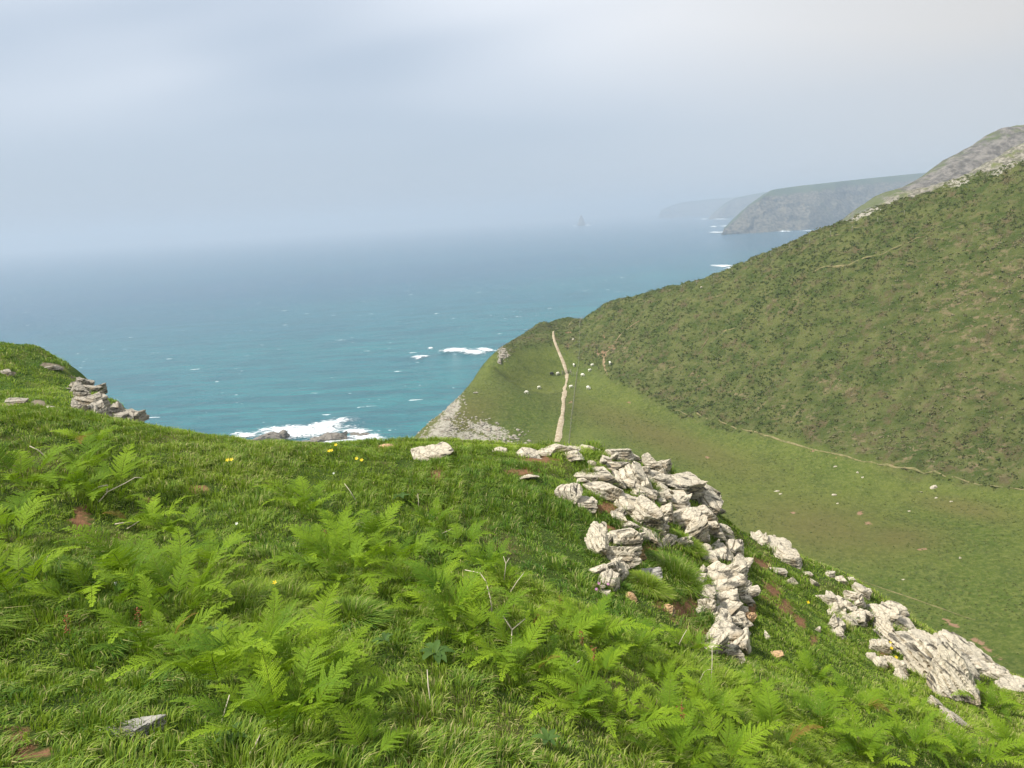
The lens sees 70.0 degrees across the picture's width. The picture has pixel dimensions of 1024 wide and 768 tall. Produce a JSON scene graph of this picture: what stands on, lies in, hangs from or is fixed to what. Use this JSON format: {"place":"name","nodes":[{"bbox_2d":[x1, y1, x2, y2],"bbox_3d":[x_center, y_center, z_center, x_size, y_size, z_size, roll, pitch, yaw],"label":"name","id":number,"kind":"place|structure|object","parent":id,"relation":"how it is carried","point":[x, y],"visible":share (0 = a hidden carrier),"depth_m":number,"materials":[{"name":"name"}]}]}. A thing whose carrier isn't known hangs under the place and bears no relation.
{"place":"outdoors","nodes":[
{"label":"outdoors","id":0,"kind":"place"},
{"bbox_2d":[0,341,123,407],"bbox_3d":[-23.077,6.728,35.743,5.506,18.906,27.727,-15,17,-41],"label":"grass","id":1,"kind":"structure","parent":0,"point":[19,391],"depth_m":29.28,"materials":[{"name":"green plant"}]},
{"bbox_2d":[0,344,125,408],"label":"headland knoll","id":2,"kind":"structure","parent":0,"point":[72,371],"depth_m":29.89,"materials":[{"name":"green plant"}]},
{"bbox_2d":[67,377,120,416],"bbox_3d":[-15.144,0.712,26.495,1.643,2.067,14.827,-11,15,-31],"label":"rock outcrop","id":3,"kind":"object","parent":2,"relation":"on","point":[80,388],"visible":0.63,"depth_m":26.59,"materials":[{"name":"grey stone"}]},
{"bbox_2d":[110,401,149,421],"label":"rock outcrop","id":4,"kind":"object","parent":2,"relation":"on","point":[131,413],"visible":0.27,"depth_m":27.29,"materials":[{"name":"grey stone"}]},
{"bbox_2d":[0,213,818,442],"bbox_3d":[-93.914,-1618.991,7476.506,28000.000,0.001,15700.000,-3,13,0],"label":"sea","id":5,"kind":"structure","parent":0,"point":[245,335],"depth_m":744.03,"materials":[{"name":"liquid"}]},
{"bbox_2d":[252,429,289,440],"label":"sea rock","id":6,"kind":"object","parent":5,"relation":"in","point":[283,434],"visible":0.3,"depth_m":266.26,"materials":[{"name":"stone"}]},
{"bbox_2d":[232,417,383,442],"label":"surf","id":7,"kind":"structure","parent":5,"relation":"on","point":[294,432],"depth_m":278.00,"materials":[{"name":"liquid"}]},
{"bbox_2d":[299,431,347,441],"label":"sea rock","id":8,"kind":"object","parent":5,"relation":"in","point":[327,436],"visible":0.48,"depth_m":263.61,"materials":[{"name":"stone"}]},
{"bbox_2d":[410,347,495,358],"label":"surf","id":9,"kind":"structure","parent":5,"relation":"on","point":[466,350],"depth_m":427.45,"materials":[{"name":"liquid"}]},
{"bbox_2d":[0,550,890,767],"bbox_3d":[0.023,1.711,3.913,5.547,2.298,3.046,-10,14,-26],"label":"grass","id":10,"kind":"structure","parent":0,"point":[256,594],"depth_m":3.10,"materials":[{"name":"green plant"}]},
{"bbox_2d":[0,402,1023,767],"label":"clifftop ground","id":11,"kind":"structure","parent":0,"point":[38,749],"depth_m":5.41,"materials":[{"name":"green plant"}]},
{"bbox_2d":[0,490,60,549],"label":"bracken fern","id":12,"kind":"object","parent":11,"relation":"on","point":[18,511],"visible":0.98,"depth_m":4.46,"materials":[{"name":"green plant"}]},
{"bbox_2d":[0,442,76,495],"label":"bracken fern","id":13,"kind":"object","parent":11,"relation":"on","point":[47,459],"visible":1,"depth_m":5.25,"materials":[{"name":"green plant"}]},
{"bbox_2d":[0,540,80,596],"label":"bracken fern","id":14,"kind":"object","parent":11,"relation":"on","point":[19,566],"visible":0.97,"depth_m":3.59,"materials":[{"name":"green plant"}]},
{"bbox_2d":[2,448,120,501],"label":"bracken fern","id":15,"kind":"object","parent":11,"relation":"on","point":[68,485],"visible":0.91,"depth_m":5.19,"materials":[{"name":"green plant"}]},
{"bbox_2d":[35,434,119,473],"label":"bracken fern","id":16,"kind":"object","parent":11,"relation":"on","point":[88,456],"visible":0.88,"depth_m":5.79,"materials":[{"name":"green plant"}]},
{"bbox_2d":[50,425,118,448],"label":"bracken fern","id":17,"kind":"object","parent":11,"relation":"on","point":[88,433],"visible":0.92,"depth_m":6.32,"materials":[{"name":"green plant"}]},
{"bbox_2d":[11,549,165,607],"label":"bracken fern","id":18,"kind":"object","parent":11,"relation":"on","point":[91,588],"visible":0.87,"depth_m":3.52,"materials":[{"name":"green plant"}]},
{"bbox_2d":[52,444,158,507],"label":"bracken fern","id":19,"kind":"object","parent":11,"relation":"on","point":[95,492],"visible":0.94,"depth_m":5.47,"materials":[{"name":"green plant"}]},
{"bbox_2d":[96,714,166,741],"bbox_3d":[-1.253,1.150,2.390,0.222,0.075,0.107,-4,13,-4],"label":"boulder","id":20,"kind":"object","parent":11,"relation":"on","point":[147,722],"visible":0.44,"depth_m":2.40,"materials":[{"name":"grey stone"}]},
{"bbox_2d":[44,524,227,581],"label":"bracken fern","id":21,"kind":"object","parent":11,"relation":"on","point":[119,555],"visible":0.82,"depth_m":3.87,"materials":[{"name":"green plant"}]},
{"bbox_2d":[102,493,193,532],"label":"bracken fern","id":22,"kind":"object","parent":11,"relation":"on","point":[150,510],"visible":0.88,"depth_m":5.11,"materials":[{"name":"green plant"}]},
{"bbox_2d":[79,574,234,659],"bbox_3d":[-1.548,1.039,3.062,0.642,0.305,0.590,-3,13,0],"label":"bracken fern","id":23,"kind":"object","parent":11,"relation":"on","point":[125,628],"visible":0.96,"depth_m":3.16,"materials":[{"name":"green plant"}]},
{"bbox_2d":[123,503,216,538],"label":"bracken fern","id":24,"kind":"object","parent":11,"relation":"on","point":[172,529],"visible":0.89,"depth_m":4.91,"materials":[{"name":"green plant"}]},
{"bbox_2d":[95,526,250,608],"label":"bracken fern","id":25,"kind":"object","parent":11,"relation":"on","point":[178,575],"visible":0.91,"depth_m":3.72,"materials":[{"name":"green plant"}]},
{"bbox_2d":[122,563,246,629],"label":"bracken fern","id":26,"kind":"object","parent":11,"relation":"on","point":[200,593],"visible":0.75,"depth_m":3.57,"materials":[{"name":"green plant"}]},
{"bbox_2d":[165,529,253,569],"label":"bracken fern","id":27,"kind":"object","parent":11,"relation":"on","point":[204,553],"visible":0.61,"depth_m":4.42,"materials":[{"name":"green plant"}]},
{"bbox_2d":[105,613,323,693],"bbox_3d":[-1.102,1.046,2.725,0.771,0.336,0.608,-3,13,0],"label":"bracken fern","id":28,"kind":"object","parent":11,"relation":"on","point":[182,662],"visible":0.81,"depth_m":2.69,"materials":[{"name":"green plant"}]},
{"bbox_2d":[175,587,338,695],"bbox_3d":[-0.986,1.059,2.900,0.548,0.284,0.556,0,13,15],"label":"bracken fern","id":29,"kind":"object","parent":11,"relation":"on","point":[285,668],"visible":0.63,"depth_m":2.94,"materials":[{"name":"green plant"}]},
{"bbox_2d":[169,636,359,743],"bbox_3d":[-0.808,1.056,2.472,0.623,0.328,0.551,-9,14,-25],"label":"bracken fern","id":30,"kind":"object","parent":11,"relation":"on","point":[258,708],"visible":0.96,"depth_m":2.51,"materials":[{"name":"green plant"}]},
{"bbox_2d":[208,582,386,716],"bbox_3d":[-0.813,1.093,2.864,0.654,0.283,0.635,-11,15,-30],"label":"bracken fern","id":31,"kind":"object","parent":11,"relation":"on","point":[280,648],"visible":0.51,"depth_m":2.90,"materials":[{"name":"green plant"}]},
{"bbox_2d":[253,476,344,516],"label":"bracken fern","id":32,"kind":"object","parent":11,"relation":"on","point":[316,493],"visible":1,"depth_m":5.78,"materials":[{"name":"green plant"}]},
{"bbox_2d":[274,524,374,569],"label":"bracken fern","id":33,"kind":"object","parent":11,"relation":"on","point":[308,542],"visible":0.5,"depth_m":4.73,"materials":[{"name":"green plant"}]},
{"bbox_2d":[257,642,409,751],"bbox_3d":[-0.626,1.116,2.587,0.505,0.241,0.584,-3,13,0],"label":"bracken fern","id":34,"kind":"object","parent":11,"relation":"on","point":[361,700],"visible":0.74,"depth_m":2.62,"materials":[{"name":"green plant"}]},
{"bbox_2d":[258,516,413,600],"bbox_3d":[-1.047,1.050,4.301,0.877,0.367,0.707,4,15,29],"label":"bracken fern","id":35,"kind":"object","parent":11,"relation":"on","point":[343,547],"visible":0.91,"depth_m":4.40,"materials":[{"name":"green plant"}]},
{"bbox_2d":[303,507,369,540],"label":"bracken fern","id":36,"kind":"object","parent":11,"relation":"on","point":[324,513],"visible":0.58,"depth_m":5.33,"materials":[{"name":"green plant"}]},
{"bbox_2d":[300,594,397,634],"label":"grass tussock","id":37,"kind":"object","parent":11,"relation":"on","point":[375,615],"depth_m":3.72,"materials":[{"name":"green plant"}]},
{"bbox_2d":[285,695,413,767],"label":"bracken fern","id":38,"kind":"object","parent":11,"relation":"on","point":[318,754],"visible":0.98,"depth_m":2.35,"materials":[{"name":"green plant"}]},
{"bbox_2d":[326,501,405,545],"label":"bracken fern","id":39,"kind":"object","parent":11,"relation":"on","point":[373,527],"visible":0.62,"depth_m":5.31,"materials":[{"name":"green plant"}]},
{"bbox_2d":[343,530,456,565],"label":"bracken fern","id":40,"kind":"object","parent":11,"relation":"on","point":[403,552],"visible":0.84,"depth_m":4.79,"materials":[{"name":"green plant"}]},
{"bbox_2d":[349,544,475,601],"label":"bracken fern","id":41,"kind":"object","parent":11,"relation":"on","point":[390,573],"visible":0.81,"depth_m":4.24,"materials":[{"name":"green plant"}]},
{"bbox_2d":[410,442,453,460],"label":"boulder","id":42,"kind":"object","parent":11,"relation":"on","point":[439,449],"visible":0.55,"depth_m":7.58,"materials":[{"name":"stone"}]},
{"bbox_2d":[407,497,461,527],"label":"bracken fern","id":43,"kind":"object","parent":11,"relation":"on","point":[432,509],"visible":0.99,"depth_m":5.92,"materials":[{"name":"green plant"}]},
{"bbox_2d":[417,640,456,664],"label":"leafy plant","id":44,"kind":"object","parent":11,"relation":"on","point":[439,654],"visible":1,"depth_m":3.35,"materials":[{"name":"green plant"}]},
{"bbox_2d":[383,560,509,634],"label":"bracken fern","id":45,"kind":"object","parent":11,"relation":"on","point":[466,588],"visible":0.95,"depth_m":3.92,"materials":[{"name":"green plant"}]},
{"bbox_2d":[418,520,495,552],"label":"bracken fern","id":46,"kind":"object","parent":11,"relation":"on","point":[454,527],"visible":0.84,"depth_m":5.47,"materials":[{"name":"green plant"}]},
{"bbox_2d":[404,583,536,680],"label":"bracken fern","id":47,"kind":"object","parent":11,"relation":"on","point":[447,617],"visible":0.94,"depth_m":3.65,"materials":[{"name":"green plant"}]},
{"bbox_2d":[445,537,520,575],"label":"bracken fern","id":48,"kind":"object","parent":11,"relation":"on","point":[492,562],"visible":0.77,"depth_m":5.03,"materials":[{"name":"green plant"}]},
{"bbox_2d":[473,552,532,588],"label":"bracken fern","id":49,"kind":"object","parent":11,"relation":"on","point":[501,565],"visible":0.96,"depth_m":4.82,"materials":[{"name":"green plant"}]},
{"bbox_2d":[456,610,579,681],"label":"bracken fern","id":50,"kind":"object","parent":11,"relation":"on","point":[523,637],"visible":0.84,"depth_m":3.55,"materials":[{"name":"green plant"}]},
{"bbox_2d":[516,447,541,458],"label":"boulder","id":51,"kind":"object","parent":11,"relation":"on","point":[531,452],"visible":0.64,"depth_m":8.07,"materials":[{"name":"stone"}]},
{"bbox_2d":[530,727,560,745],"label":"leafy plant","id":52,"kind":"object","parent":11,"relation":"on","point":[546,737],"visible":0.99,"depth_m":2.79,"materials":[{"name":"green plant"}]},
{"bbox_2d":[501,594,608,647],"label":"bracken fern","id":53,"kind":"object","parent":11,"relation":"on","point":[526,608],"visible":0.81,"depth_m":4.02,"materials":[{"name":"green plant"}]},
{"bbox_2d":[519,648,610,722],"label":"bracken fern","id":54,"kind":"object","parent":11,"relation":"on","point":[574,702],"visible":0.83,"depth_m":3.31,"materials":[{"name":"green plant"}]},
{"bbox_2d":[554,483,582,504],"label":"boulder","id":55,"kind":"object","parent":11,"relation":"on","point":[574,491],"visible":0.6,"depth_m":7.13,"materials":[{"name":"stone"}]},
{"bbox_2d":[538,444,599,461],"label":"rock outcrop","id":56,"kind":"object","parent":11,"relation":"on","point":[574,454],"visible":0.62,"depth_m":8.28,"materials":[{"name":"stone"}]},
{"bbox_2d":[576,496,597,513],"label":"boulder","id":57,"kind":"object","parent":11,"relation":"on","point":[591,502],"visible":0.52,"depth_m":7.14,"materials":[{"name":"stone"}]},
{"bbox_2d":[515,592,665,649],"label":"bracken fern","id":58,"kind":"object","parent":11,"relation":"on","point":[600,610],"visible":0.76,"depth_m":4.25,"materials":[{"name":"green plant"}]},
{"bbox_2d":[584,521,608,555],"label":"boulder","id":59,"kind":"object","parent":11,"relation":"on","point":[596,539],"visible":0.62,"depth_m":6.31,"materials":[{"name":"stone"}]},
{"bbox_2d":[560,643,637,695],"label":"bracken fern","id":60,"kind":"object","parent":11,"relation":"on","point":[607,662],"visible":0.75,"depth_m":3.73,"materials":[{"name":"green plant"}]},
{"bbox_2d":[529,654,690,736],"bbox_3d":[0.450,1.430,3.232,0.688,0.341,0.536,-2,13,7],"label":"bracken fern","id":61,"kind":"object","parent":11,"relation":"on","point":[641,726],"visible":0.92,"depth_m":3.31,"materials":[{"name":"green plant"}]},
{"bbox_2d":[589,528,642,595],"bbox_3d":[0.884,1.597,6.247,0.437,0.477,1.463,0,13,15],"label":"rock pillar","id":62,"kind":"object","parent":11,"relation":"on","point":[622,557],"visible":0.88,"depth_m":6.27,"materials":[{"name":"stone"}]},
{"bbox_2d":[605,449,641,461],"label":"rock outcrop","id":63,"kind":"object","parent":11,"relation":"on","point":[627,454],"visible":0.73,"depth_m":8.84,"materials":[{"name":"stone"}]},
{"bbox_2d":[582,612,675,661],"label":"bracken fern","id":64,"kind":"object","parent":11,"relation":"on","point":[640,636],"visible":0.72,"depth_m":4.43,"materials":[{"name":"green plant"}]},
{"bbox_2d":[574,452,725,548],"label":"limestone crag","id":65,"kind":"structure","parent":11,"relation":"on","point":[684,486],"depth_m":8.06,"materials":[{"name":"grey stone"}]},
{"bbox_2d":[625,568,679,601],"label":"grass tussock","id":66,"kind":"object","parent":11,"relation":"on","point":[665,593],"depth_m":6.02,"materials":[{"name":"green plant"}]},
{"bbox_2d":[616,643,699,690],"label":"bracken fern","id":67,"kind":"object","parent":11,"relation":"on","point":[655,672],"visible":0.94,"depth_m":4.17,"materials":[{"name":"green plant"}]},
{"bbox_2d":[618,672,702,736],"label":"bracken fern","id":68,"kind":"object","parent":11,"relation":"on","point":[667,694],"visible":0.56,"depth_m":3.54,"materials":[{"name":"green plant"}]},
{"bbox_2d":[619,711,730,767],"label":"bracken fern","id":69,"kind":"object","parent":11,"relation":"on","point":[680,744],"visible":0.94,"depth_m":3.10,"materials":[{"name":"green plant"}]},
{"bbox_2d":[644,548,720,598],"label":"grass tussock","id":70,"kind":"object","parent":11,"relation":"on","point":[680,570],"depth_m":6.73,"materials":[{"name":"green plant"}]},
{"bbox_2d":[669,527,711,558],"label":"grass tussock","id":71,"kind":"object","parent":11,"relation":"on","point":[699,551],"depth_m":7.47,"materials":[{"name":"green plant"}]},
{"bbox_2d":[659,623,722,657],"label":"bracken fern","id":72,"kind":"object","parent":11,"relation":"on","point":[703,645],"visible":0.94,"depth_m":5.20,"materials":[{"name":"green plant"}]},
{"bbox_2d":[665,664,754,724],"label":"bracken fern","id":73,"kind":"object","parent":11,"relation":"on","point":[693,689],"visible":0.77,"depth_m":3.94,"materials":[{"name":"green plant"}]},
{"bbox_2d":[660,694,782,767],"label":"bracken fern","id":74,"kind":"object","parent":11,"relation":"on","point":[742,737],"visible":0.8,"depth_m":3.41,"materials":[{"name":"green plant"}]},
{"bbox_2d":[695,521,760,662],"bbox_3d":[2.067,1.931,7.112,0.719,0.940,3.540,0,13,14],"label":"rock outcrop","id":75,"kind":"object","parent":11,"relation":"on","point":[733,585],"depth_m":6.86,"materials":[{"name":"stone"}]},
{"bbox_2d":[724,663,789,699],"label":"bracken fern","id":76,"kind":"object","parent":11,"relation":"on","point":[748,675],"visible":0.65,"depth_m":4.76,"materials":[{"name":"green plant"}]},
{"bbox_2d":[710,679,822,758],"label":"bracken fern","id":77,"kind":"object","parent":11,"relation":"on","point":[762,710],"visible":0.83,"depth_m":4.03,"materials":[{"name":"green plant"}]},
{"bbox_2d":[750,530,802,569],"bbox_3d":[3.538,2.240,9.763,0.715,0.463,0.886,-3,13,0],"label":"rock outcrop","id":78,"kind":"object","parent":11,"relation":"on","point":[784,551],"visible":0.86,"depth_m":9.66,"materials":[{"name":"stone"}]},
{"bbox_2d":[776,648,830,684],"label":"bracken fern","id":79,"kind":"object","parent":11,"relation":"on","point":[821,676],"visible":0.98,"depth_m":6.21,"materials":[{"name":"green plant"}]},
{"bbox_2d":[755,681,874,741],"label":"bracken fern","id":80,"kind":"object","parent":11,"relation":"on","point":[825,702],"visible":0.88,"depth_m":4.80,"materials":[{"name":"green plant"}]},
{"bbox_2d":[815,590,854,639],"bbox_3d":[3.685,2.632,8.294,0.397,0.376,1.164,0,13,16],"label":"rock outcrop","id":81,"kind":"object","parent":11,"relation":"on","point":[837,624],"visible":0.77,"depth_m":8.39,"materials":[{"name":"stone"}]},
{"bbox_2d":[811,665,891,714],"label":"bracken fern","id":82,"kind":"object","parent":11,"relation":"on","point":[874,702],"visible":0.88,"depth_m":5.70,"materials":[{"name":"green plant"}]},
{"bbox_2d":[843,577,873,627],"bbox_3d":[4.231,2.696,8.969,0.461,0.434,1.682,5,15,32],"label":"rock outcrop","id":83,"kind":"object","parent":11,"relation":"on","point":[860,613],"visible":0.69,"depth_m":8.81,"materials":[{"name":"stone"}]},
{"bbox_2d":[824,697,909,767],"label":"bracken fern","id":84,"kind":"object","parent":11,"relation":"on","point":[873,750],"visible":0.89,"depth_m":4.62,"materials":[{"name":"green plant"}]},
{"bbox_2d":[866,638,908,679],"bbox_3d":[3.896,2.866,7.638,0.455,0.308,0.771,4,15,28],"label":"rock outcrop","id":85,"kind":"object","parent":11,"relation":"on","point":[881,645],"visible":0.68,"depth_m":7.47,"materials":[{"name":"stone"}]},
{"bbox_2d":[866,600,916,641],"bbox_3d":[4.522,2.856,8.781,0.559,0.542,1.298,6,16,36],"label":"rock outcrop","id":86,"kind":"object","parent":11,"relation":"on","point":[888,614],"visible":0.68,"depth_m":8.85,"materials":[{"name":"stone"}]},
{"bbox_2d":[872,682,938,715],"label":"bracken fern","id":87,"kind":"object","parent":11,"relation":"on","point":[912,702],"visible":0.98,"depth_m":6.17,"materials":[{"name":"green plant"}]},
{"bbox_2d":[872,709,961,767],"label":"bracken fern","id":88,"kind":"object","parent":11,"relation":"on","point":[925,731],"visible":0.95,"depth_m":5.07,"materials":[{"name":"green plant"}]},
{"bbox_2d":[887,629,994,706],"bbox_3d":[4.748,2.997,8.125,0.974,1.324,2.417,7,16,37],"label":"rock slab","id":89,"kind":"object","parent":11,"relation":"on","point":[946,662],"visible":0.9,"depth_m":7.50,"materials":[{"name":"stone"}]},
{"bbox_2d":[927,695,969,726],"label":"rock outcrop","id":90,"kind":"object","parent":11,"relation":"on","point":[954,717],"visible":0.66,"depth_m":6.39,"materials":[{"name":"stone"}]},
{"bbox_2d":[918,714,1023,767],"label":"bracken fern","id":91,"kind":"object","parent":11,"relation":"on","point":[963,741],"visible":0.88,"depth_m":5.18,"materials":[{"name":"green plant"}]},
{"bbox_2d":[951,679,1023,720],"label":"bracken fern","id":92,"kind":"object","parent":11,"relation":"on","point":[992,701],"visible":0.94,"depth_m":6.96,"materials":[{"name":"green plant"}]},
{"bbox_2d":[964,706,1023,759],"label":"bracken fern","id":93,"kind":"object","parent":11,"relation":"on","point":[1003,732],"visible":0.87,"depth_m":5.55,"materials":[{"name":"green plant"}]},
{"bbox_2d":[978,658,1023,691],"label":"rock outcrop","id":94,"kind":"object","parent":11,"relation":"on","point":[1004,676],"visible":0.51,"depth_m":8.08,"materials":[{"name":"stone"}]},
{"bbox_2d":[0,0,1023,250],"label":"sky","id":95,"kind":"structure","parent":0,"point":[122,121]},
{"bbox_2d":[554,374,568,441],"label":"path","id":96,"kind":"structure","parent":0,"point":[558,436],"depth_m":157.74,"materials":[{"name":"beige soil"}]},
{"bbox_2d":[658,197,736,217],"bbox_3d":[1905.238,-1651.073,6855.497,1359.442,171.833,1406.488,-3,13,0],"label":"farthest headland","id":97,"kind":"structure","parent":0,"point":[700,207],"depth_m":6326.90,"materials":[{"name":"grey stone"}]},
{"bbox_2d":[414,161,1023,676],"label":"valley terrain","id":98,"kind":"structure","parent":0,"point":[828,515],"depth_m":130.62,"materials":[{"name":"green plant"}]},
{"bbox_2d":[418,346,531,444],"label":"scree","id":99,"kind":"structure","parent":98,"relation":"on","point":[500,355],"depth_m":150.15,"materials":[{"name":"grey stone"}]},
{"bbox_2d":[446,160,1023,664],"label":"scrub","id":100,"kind":"object","parent":98,"relation":"on","point":[822,244],"visible":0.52,"depth_m":140.81,"materials":[{"name":"green plant"}]},
{"bbox_2d":[709,192,766,218],"bbox_3d":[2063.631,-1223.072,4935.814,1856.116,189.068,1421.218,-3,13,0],"label":"distant headland","id":101,"kind":"structure","parent":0,"point":[734,208],"depth_m":4363.39,"materials":[{"name":"grey stone"}]},
{"bbox_2d":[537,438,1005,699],"bbox_3d":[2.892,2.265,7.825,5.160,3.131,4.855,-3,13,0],"label":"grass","id":102,"kind":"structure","parent":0,"point":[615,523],"depth_m":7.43,"materials":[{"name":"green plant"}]},
{"bbox_2d":[721,173,925,234],"bbox_3d":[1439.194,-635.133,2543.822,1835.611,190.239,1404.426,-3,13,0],"label":"headland","id":103,"kind":"structure","parent":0,"point":[812,206],"depth_m":1994.90,"materials":[{"name":"grey stone"}]},
{"bbox_2d":[675,410,1023,489],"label":"path","id":104,"kind":"structure","parent":0,"point":[885,464],"depth_m":121.97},
{"bbox_2d":[843,125,1023,220],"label":"distant hill","id":105,"kind":"structure","parent":0,"point":[990,146],"depth_m":370.91,"materials":[{"name":"grey stone"}]},
{"bbox_2d":[879,143,1023,204],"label":"rocky spur","id":106,"kind":"structure","parent":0,"point":[1010,155],"depth_m":230.15,"materials":[{"name":"grey stone"}]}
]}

